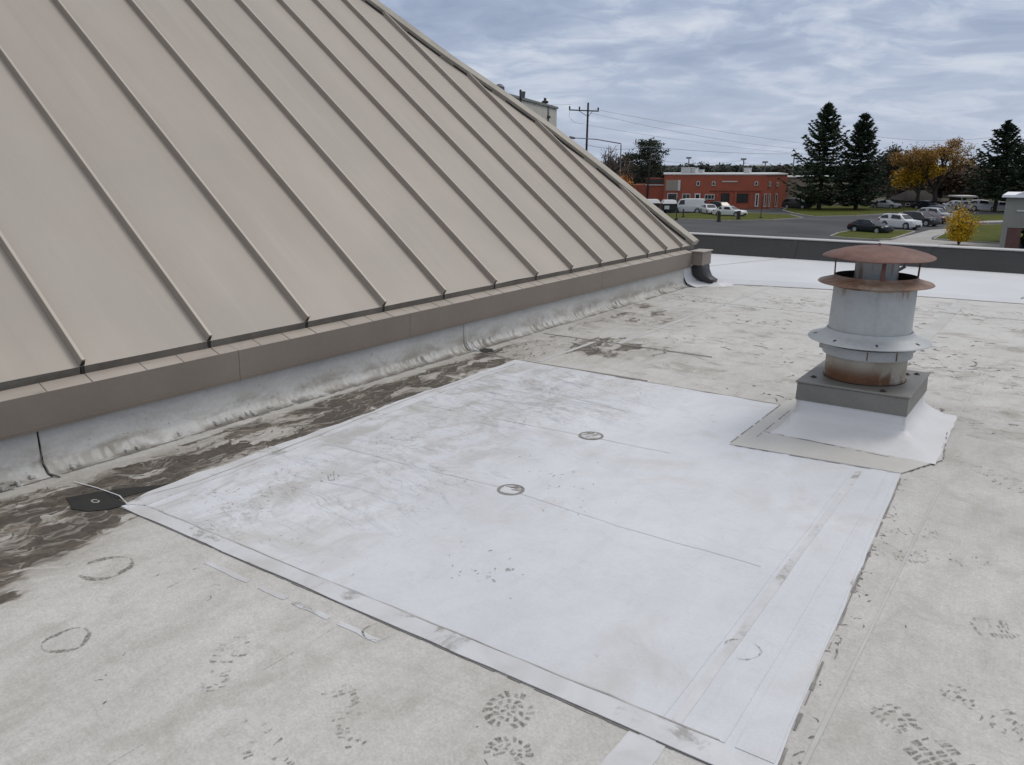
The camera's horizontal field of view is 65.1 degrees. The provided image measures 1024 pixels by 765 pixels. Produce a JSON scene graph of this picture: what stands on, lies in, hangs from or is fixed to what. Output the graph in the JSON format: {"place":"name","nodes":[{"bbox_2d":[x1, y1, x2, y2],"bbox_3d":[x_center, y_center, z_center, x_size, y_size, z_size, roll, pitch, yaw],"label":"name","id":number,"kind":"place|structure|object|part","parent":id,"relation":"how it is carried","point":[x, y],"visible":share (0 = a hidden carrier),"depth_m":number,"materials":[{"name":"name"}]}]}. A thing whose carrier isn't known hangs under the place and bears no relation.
{"place":"outdoors","nodes":[
{"label":"outdoors","id":0,"kind":"place"},
{"bbox_2d":[378,0,1023,165],"label":"sky","id":1,"kind":"structure","parent":0,"point":[924,70],"materials":[{"name":"grey"}]},
{"bbox_2d":[659,208,784,211],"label":"cross road","id":2,"kind":"structure","parent":0,"point":[764,210],"depth_m":127.45,"materials":[{"name":"grey asphalt"}]},
{"bbox_2d":[638,165,1010,210],"bbox_3d":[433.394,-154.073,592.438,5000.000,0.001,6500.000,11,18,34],"label":"ground","id":3,"kind":"structure","parent":0,"point":[942,198],"depth_m":172.09,"materials":[{"name":"green plant"}]},
{"bbox_2d":[614,169,635,184],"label":"broadleaf tree","id":4,"kind":"object","parent":3,"relation":"on","point":[630,177],"visible":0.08,"depth_m":146.45,"materials":[{"name":"brown plant"}]},
{"bbox_2d":[632,164,678,182],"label":"pine tree","id":5,"kind":"object","parent":3,"relation":"on","point":[664,171],"visible":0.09,"depth_m":158.23,"materials":[{"name":"green plant"}]},
{"bbox_2d":[678,163,698,172],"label":"tree","id":6,"kind":"object","parent":3,"relation":"on","point":[691,165],"visible":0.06,"depth_m":188.81,"materials":[{"name":"green plant"}]},
{"bbox_2d":[693,161,714,172],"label":"tree","id":7,"kind":"object","parent":3,"relation":"on","point":[707,168],"visible":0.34,"depth_m":187.21,"materials":[{"name":"green plant"}]},
{"bbox_2d":[711,162,733,172],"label":"tree","id":8,"kind":"object","parent":3,"relation":"on","point":[720,169],"visible":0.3,"depth_m":185.94,"materials":[{"name":"green plant"}]},
{"bbox_2d":[729,163,751,171],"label":"tree","id":9,"kind":"object","parent":3,"relation":"on","point":[739,168],"visible":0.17,"depth_m":185.39,"materials":[{"name":"green plant"}]},
{"bbox_2d":[654,166,886,189],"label":"treeline","id":10,"kind":"object","parent":3,"relation":"on","point":[752,170],"visible":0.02,"depth_m":202.88,"materials":[{"name":"green plant"}]},
{"bbox_2d":[757,164,785,172],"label":"tree","id":11,"kind":"object","parent":3,"relation":"on","point":[769,170],"visible":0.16,"depth_m":184.22,"materials":[{"name":"green plant"}]},
{"bbox_2d":[772,163,791,175],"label":"tree","id":12,"kind":"object","parent":3,"relation":"on","point":[783,168],"visible":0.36,"depth_m":183.18,"materials":[{"name":"green plant"}]},
{"bbox_2d":[785,176,848,205],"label":"tan building","id":13,"kind":"structure","parent":3,"relation":"on","point":[793,179],"depth_m":139.73,"materials":[{"name":"beige"}]},
{"bbox_2d":[656,163,1011,176],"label":"horizon woods","id":14,"kind":"object","parent":3,"relation":"on","point":[673,167],"visible":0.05,"depth_m":376.26,"materials":[{"name":"green plant"}]},
{"bbox_2d":[866,160,893,201],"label":"broadleaf tree","id":15,"kind":"object","parent":3,"relation":"on","point":[883,181],"visible":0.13,"depth_m":155.67,"materials":[{"name":"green plant"}]},
{"bbox_2d":[877,142,908,199],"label":"broadleaf tree","id":16,"kind":"object","parent":3,"relation":"on","point":[893,150],"visible":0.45,"depth_m":140.00,"materials":[{"name":"brown plant"}]},
{"bbox_2d":[888,190,943,206],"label":"grey house","id":17,"kind":"structure","parent":3,"relation":"on","point":[907,198],"depth_m":134.89,"materials":[{"name":"grey"}]},
{"bbox_2d":[923,172,956,198],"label":"broadleaf tree","id":18,"kind":"object","parent":3,"relation":"on","point":[941,188],"visible":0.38,"depth_m":153.08,"materials":[{"name":"green plant"}]},
{"bbox_2d":[860,173,1022,198],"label":"treeline","id":19,"kind":"object","parent":3,"relation":"on","point":[896,191],"visible":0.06,"depth_m":180.13,"materials":[{"name":"brown plant"}]},
{"bbox_2d":[948,195,981,200],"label":"flat canopy","id":20,"kind":"object","parent":3,"relation":"on","point":[958,197],"visible":0.45,"depth_m":137.56,"materials":[{"name":"grey metal"}]},
{"bbox_2d":[942,165,991,194],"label":"broadleaf tree","id":21,"kind":"object","parent":3,"relation":"on","point":[957,177],"visible":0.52,"depth_m":147.73,"materials":[{"name":"brown plant"}]},
{"bbox_2d":[951,163,1002,199],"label":"broadleaf tree","id":22,"kind":"object","parent":3,"relation":"on","point":[974,187],"visible":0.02,"depth_m":152.24,"materials":[{"name":"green plant"}]},
{"bbox_2d":[993,140,1023,201],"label":"spruce tree","id":23,"kind":"object","parent":3,"relation":"on","point":[1018,166],"visible":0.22,"depth_m":121.64,"materials":[{"name":"green plant"}]},
{"bbox_2d":[663,208,1023,248],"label":"parking lot","id":24,"kind":"structure","parent":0,"point":[816,227],"depth_m":94.96,"materials":[{"name":"grey asphalt"}]},
{"bbox_2d":[497,84,557,127],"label":"cream building","id":25,"kind":"structure","parent":24,"relation":"on","point":[545,110],"depth_m":111.31,"materials":[{"name":"metal"}]},
{"bbox_2d":[519,90,524,102],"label":"chimney","id":26,"kind":"object","parent":25,"relation":"on","point":[521,94],"visible":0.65,"depth_m":82.72,"materials":[{"name":"grey metal"}]},
{"bbox_2d":[569,103,598,150],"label":"utility pole","id":27,"kind":"object","parent":24,"relation":"on","point":[587,115],"visible":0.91,"depth_m":111.70,"materials":[{"name":"brown wood"}]},
{"bbox_2d":[585,144,760,153],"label":"overhead wire","id":28,"kind":"object","parent":27,"relation":"attached to","point":[681,149],"visible":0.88,"depth_m":127.62,"materials":[{"name":"black metal"}]},
{"bbox_2d":[589,125,786,152],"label":"overhead wire","id":29,"kind":"object","parent":27,"relation":"attached to","point":[684,140],"visible":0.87,"depth_m":123.45,"materials":[{"name":"black metal"}]},
{"bbox_2d":[593,113,805,149],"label":"overhead wire","id":30,"kind":"object","parent":27,"relation":"attached to","point":[697,135],"visible":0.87,"depth_m":121.32,"materials":[{"name":"black metal"}]},
{"bbox_2d":[595,109,820,145],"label":"overhead wire","id":31,"kind":"object","parent":27,"relation":"attached to","point":[696,127],"visible":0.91,"depth_m":120.97,"materials":[{"name":"black metal"}]},
{"bbox_2d":[569,136,621,175],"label":"lamp arm pole","id":32,"kind":"object","parent":24,"relation":"on","point":[571,137],"visible":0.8,"depth_m":106.36,"materials":[{"name":"grey metal"}]},
{"bbox_2d":[600,146,629,172],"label":"broadleaf tree","id":33,"kind":"object","parent":24,"relation":"on","point":[610,157],"visible":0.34,"depth_m":128.71,"materials":[{"name":"grey plant"}]},
{"bbox_2d":[601,153,640,176],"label":"broadleaf tree","id":34,"kind":"object","parent":24,"relation":"on","point":[622,165],"visible":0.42,"depth_m":135.42,"materials":[{"name":"brown plant"}]},
{"bbox_2d":[617,149,648,185],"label":"tree","id":35,"kind":"object","parent":24,"relation":"on","point":[629,156],"visible":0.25,"depth_m":151.78,"materials":[{"name":"green plant"}]},
{"bbox_2d":[634,178,663,207],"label":"red wing","id":36,"kind":"structure","parent":24,"relation":"on","point":[656,189],"depth_m":135.88,"materials":[{"name":"red brick"}]},
{"bbox_2d":[646,180,663,182],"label":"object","id":37,"kind":"structure","parent":36,"relation":"in","point":[650,181],"depth_m":135.36,"materials":[{"name":"grey"}]},
{"bbox_2d":[646,140,651,198],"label":"utility pole","id":38,"kind":"object","parent":24,"relation":"on","point":[649,171],"visible":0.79,"depth_m":135.29,"materials":[{"name":"brown wood"}]},
{"bbox_2d":[630,137,670,179],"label":"tree","id":39,"kind":"object","parent":24,"relation":"on","point":[642,154],"visible":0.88,"depth_m":138.74,"materials":[{"name":"green plant"}]},
{"bbox_2d":[648,199,659,207],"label":"box trailer","id":40,"kind":"object","parent":24,"relation":"on","point":[655,202],"visible":0.16,"depth_m":116.82,"materials":[{"name":"white paint"}]},
{"bbox_2d":[660,200,676,212],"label":"box trailer","id":41,"kind":"object","parent":24,"relation":"on","point":[668,206],"visible":0.94,"depth_m":118.31,"materials":[{"name":"black paint"}]},
{"bbox_2d":[674,198,705,212],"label":"parked van","id":42,"kind":"object","parent":24,"relation":"on","point":[691,204],"visible":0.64,"depth_m":120.22,"materials":[{"name":"white paint"}]},
{"bbox_2d":[700,204,716,213],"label":"parked car","id":43,"kind":"object","parent":24,"relation":"on","point":[707,208],"visible":0.77,"depth_m":117.24,"materials":[{"name":"white paint"}]},
{"bbox_2d":[717,212,720,221],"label":"post","id":44,"kind":"object","parent":24,"relation":"on","point":[719,217],"visible":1,"depth_m":102.30,"materials":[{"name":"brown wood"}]},
{"bbox_2d":[709,201,729,207],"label":"parked car","id":45,"kind":"object","parent":24,"relation":"on","point":[717,204],"visible":0.26,"depth_m":120.60,"materials":[{"name":"white paint"}]},
{"bbox_2d":[663,167,787,208],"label":"red building","id":46,"kind":"structure","parent":24,"relation":"on","point":[747,188],"depth_m":132.21,"materials":[{"name":"brick"}]},
{"bbox_2d":[667,193,677,200],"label":"window","id":47,"kind":"structure","parent":46,"relation":"in","point":[670,196],"depth_m":133.68,"materials":[{"name":"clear glass"}]},
{"bbox_2d":[682,194,689,198],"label":"window","id":48,"kind":"structure","parent":46,"relation":"in","point":[684,196],"depth_m":133.26,"materials":[{"name":"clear glass"}]},
{"bbox_2d":[694,193,700,198],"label":"door","id":49,"kind":"structure","parent":46,"relation":"in","point":[697,195],"depth_m":132.89,"materials":[{"name":"white glass"}]},
{"bbox_2d":[704,194,714,199],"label":"window","id":50,"kind":"structure","parent":46,"relation":"in","point":[707,196],"depth_m":132.61,"materials":[{"name":"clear glass"}]},
{"bbox_2d":[721,193,729,201],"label":"shop window","id":51,"kind":"structure","parent":46,"relation":"in","point":[724,196],"depth_m":132.19,"materials":[{"name":"black glass"}]},
{"bbox_2d":[737,194,747,202],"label":"shop window","id":52,"kind":"structure","parent":46,"relation":"in","point":[741,198],"depth_m":131.74,"materials":[{"name":"black glass"}]},
{"bbox_2d":[755,194,758,206],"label":"door","id":53,"kind":"structure","parent":46,"relation":"in","point":[756,195],"depth_m":131.39,"materials":[{"name":"white glass"}]},
{"bbox_2d":[763,194,766,206],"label":"tall window","id":54,"kind":"structure","parent":46,"relation":"in","point":[765,195],"depth_m":131.29,"materials":[{"name":"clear glass"}]},
{"bbox_2d":[774,194,777,206],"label":"tall window","id":55,"kind":"structure","parent":46,"relation":"in","point":[776,195],"depth_m":133.75,"materials":[{"name":"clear glass"}]},
{"bbox_2d":[712,206,747,215],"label":"parked car","id":56,"kind":"object","parent":24,"relation":"on","point":[728,210],"visible":0.86,"depth_m":112.61,"materials":[{"name":"white paint"}]},
{"bbox_2d":[665,213,803,220],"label":"grass strip","id":57,"kind":"object","parent":24,"relation":"on","point":[747,217],"depth_m":109.05,"materials":[{"name":"plant"}]},
{"bbox_2d":[618,173,635,189],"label":"broadleaf tree","id":58,"kind":"object","parent":57,"relation":"on","point":[625,179],"visible":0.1,"depth_m":107.39,"materials":[{"name":"orange plant"}]},
{"bbox_2d":[736,211,740,219],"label":"post","id":59,"kind":"object","parent":24,"relation":"on","point":[738,215],"visible":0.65,"depth_m":104.98,"materials":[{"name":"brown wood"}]},
{"bbox_2d":[781,198,811,207],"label":"parked car","id":60,"kind":"object","parent":24,"relation":"on","point":[788,202],"visible":0.78,"depth_m":132.11,"materials":[{"name":"grey paint"}]},
{"bbox_2d":[847,219,893,232],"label":"parked car","id":61,"kind":"object","parent":24,"relation":"on","point":[875,225],"visible":0.99,"depth_m":85.53,"materials":[{"name":"black paint"}]},
{"bbox_2d":[829,230,915,239],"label":"grass island","id":62,"kind":"structure","parent":24,"relation":"on","point":[865,235],"depth_m":81.55,"materials":[{"name":"plant"}]},
{"bbox_2d":[870,200,901,207],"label":"parked car","id":63,"kind":"object","parent":24,"relation":"on","point":[887,204],"visible":0.87,"depth_m":131.70,"materials":[{"name":"silver paint"}]},
{"bbox_2d":[878,212,921,229],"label":"parked car","id":64,"kind":"object","parent":24,"relation":"on","point":[904,221],"visible":0.88,"depth_m":91.16,"materials":[{"name":"white paint"}]},
{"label":"side window","id":65,"kind":"part","parent":64,"relation":"part of","materials":[{"name":"black glass"}]},
{"bbox_2d":[902,211,941,225],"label":"parked car","id":66,"kind":"object","parent":24,"relation":"on","point":[926,218],"visible":0.69,"depth_m":95.23,"materials":[{"name":"grey paint"}]},
{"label":"side window","id":67,"kind":"part","parent":66,"relation":"part of","materials":[{"name":"black glass"}]},
{"bbox_2d":[910,200,943,208],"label":"parked car","id":68,"kind":"object","parent":24,"relation":"on","point":[921,204],"visible":0.69,"depth_m":129.54,"materials":[{"name":"black paint"}]},
{"bbox_2d":[918,207,954,219],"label":"parked car","id":69,"kind":"object","parent":24,"relation":"on","point":[941,211],"visible":0.37,"depth_m":103.69,"materials":[{"name":"silver paint"}]},
{"bbox_2d":[924,211,949,222],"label":"parked car","id":70,"kind":"object","parent":24,"relation":"on","point":[933,214],"visible":0.28,"depth_m":99.26,"materials":[{"name":"grey paint"}]},
{"bbox_2d":[928,205,961,218],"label":"parked car","id":71,"kind":"object","parent":24,"relation":"on","point":[947,207],"visible":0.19,"depth_m":108.26,"materials":[{"name":"grey paint"}]},
{"bbox_2d":[942,200,968,209],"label":"parked car","id":72,"kind":"object","parent":24,"relation":"on","point":[949,203],"visible":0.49,"depth_m":129.26,"materials":[{"name":"white paint"}]},
{"bbox_2d":[950,201,978,209],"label":"parked car","id":73,"kind":"object","parent":24,"relation":"on","point":[965,203],"visible":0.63,"depth_m":128.47,"materials":[{"name":"silver paint"}]},
{"bbox_2d":[967,200,998,210],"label":"parked car","id":74,"kind":"object","parent":24,"relation":"on","point":[984,204],"visible":0.77,"depth_m":126.57,"materials":[{"name":"white paint"}]},
{"bbox_2d":[960,120,1023,211],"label":"spruce tree","id":75,"kind":"object","parent":24,"relation":"on","point":[1008,144],"visible":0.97,"depth_m":120.67,"materials":[{"name":"green plant"}]},
{"bbox_2d":[991,201,1005,210],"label":"parked car","id":76,"kind":"object","parent":24,"relation":"on","point":[1001,206],"visible":0.27,"depth_m":125.23,"materials":[{"name":"white paint"}]},
{"bbox_2d":[999,192,1023,248],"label":"beige building","id":77,"kind":"structure","parent":24,"relation":"on","point":[1013,223],"depth_m":68.74,"materials":[{"name":"grey"}]},
{"bbox_2d":[782,205,919,216],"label":"lawn","id":78,"kind":"structure","parent":0,"point":[834,211],"depth_m":123.46,"materials":[{"name":"plant"}]},
{"bbox_2d":[777,101,868,208],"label":"spruce tree","id":79,"kind":"object","parent":78,"relation":"on","point":[828,126],"visible":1,"depth_m":125.77,"materials":[{"name":"green plant"}]},
{"bbox_2d":[824,113,899,208],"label":"spruce tree","id":80,"kind":"object","parent":78,"relation":"on","point":[863,134],"visible":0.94,"depth_m":125.44,"materials":[{"name":"green plant"}]},
{"bbox_2d":[889,161,950,201],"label":"broadleaf tree","id":81,"kind":"object","parent":78,"relation":"on","point":[913,179],"visible":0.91,"depth_m":131.12,"materials":[{"name":"yellow plant"}]},
{"bbox_2d":[887,137,983,203],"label":"broadleaf tree","id":82,"kind":"object","parent":78,"relation":"on","point":[921,157],"visible":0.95,"depth_m":128.51,"materials":[{"name":"orange plant"}]},
{"bbox_2d":[879,228,951,243],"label":"driveway","id":83,"kind":"structure","parent":0,"point":[916,238],"depth_m":80.72,"materials":[{"name":"concrete"}]},
{"bbox_2d":[882,133,1019,140],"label":"overhead wire","id":84,"kind":"object","parent":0,"point":[939,140],"visible":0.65,"depth_m":146.54,"materials":[{"name":"black metal"}]},
{"bbox_2d":[918,239,998,247],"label":"front path","id":85,"kind":"structure","parent":0,"point":[935,242],"depth_m":74.59,"materials":[{"name":"concrete"}]},
{"bbox_2d":[932,224,1022,243],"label":"side lawn","id":86,"kind":"structure","parent":0,"point":[988,233],"depth_m":81.63,"materials":[{"name":"plant"}]},
{"bbox_2d":[943,201,984,244],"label":"yellow shrub","id":87,"kind":"object","parent":86,"relation":"on","point":[961,230],"visible":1,"depth_m":72.51,"materials":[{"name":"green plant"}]},
{"bbox_2d":[966,215,1003,220],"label":"lawn","id":88,"kind":"structure","parent":0,"point":[990,217],"depth_m":110.74,"materials":[{"name":"green plant"}]},
{"bbox_2d":[969,220,1002,222],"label":"path","id":89,"kind":"structure","parent":0,"point":[991,221],"depth_m":103.06,"materials":[{"name":"concrete"}]},
{"bbox_2d":[1020,228,1023,244],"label":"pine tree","id":90,"kind":"object","parent":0,"point":[1022,238],"visible":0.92,"depth_m":69.58,"materials":[{"name":"green plant"}]},
{"bbox_3d":[1.008,3.605,3.355,27.000,5.580,22.900,11,18,34],"label":"building wall","id":91,"kind":"object","parent":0,"visible":0},
{"bbox_2d":[0,283,1023,764],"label":"flat roof","id":92,"kind":"structure","parent":91,"relation":"on","point":[126,637],"depth_m":2.81,"materials":[{"name":"grey"}]},
{"bbox_2d":[66,481,170,511],"bbox_3d":[-1.949,0.548,3.871,0.526,0.006,0.355,0,15,1],"label":"rubber pad","id":93,"kind":"object","parent":92,"relation":"on","point":[99,501],"visible":1,"depth_m":3.84,"materials":[{"name":"black rubber"}]},
{"bbox_2d":[0,0,728,492],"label":"metal roof","id":94,"kind":"structure","parent":92,"relation":"on","point":[214,214],"depth_m":6.26,"materials":[{"name":"beige metal"}]},
{"bbox_2d":[120,360,900,764],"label":"membrane patch","id":95,"kind":"object","parent":92,"relation":"on","point":[634,556],"visible":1,"depth_m":3.46,"materials":[{"name":"white plastic"}]},
{"bbox_2d":[692,264,732,286],"bbox_3d":[2.654,-1.420,10.606,0.486,0.262,0.340,11,18,34],"label":"downspout boot","id":96,"kind":"object","parent":92,"relation":"on","point":[703,273],"visible":0.94,"depth_m":10.58,"materials":[{"name":"black rubber"}]},
{"bbox_2d":[729,243,956,472],"bbox_3d":[2.056,-0.241,4.686,1.048,1.094,1.380,11,18,34],"label":"roof vent","id":97,"kind":"object","parent":92,"relation":"on","point":[859,399],"visible":1,"depth_m":4.70,"materials":[{"name":"metal"}]},
{"bbox_2d":[709,254,1023,303],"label":"white roof","id":98,"kind":"structure","parent":92,"relation":"on","point":[948,283],"depth_m":11.01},
{"bbox_2d":[687,232,1023,273],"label":"parapet wall","id":99,"kind":"structure","parent":98,"relation":"on","point":[991,259],"depth_m":12.81,"materials":[{"name":"metal"}]}
]}

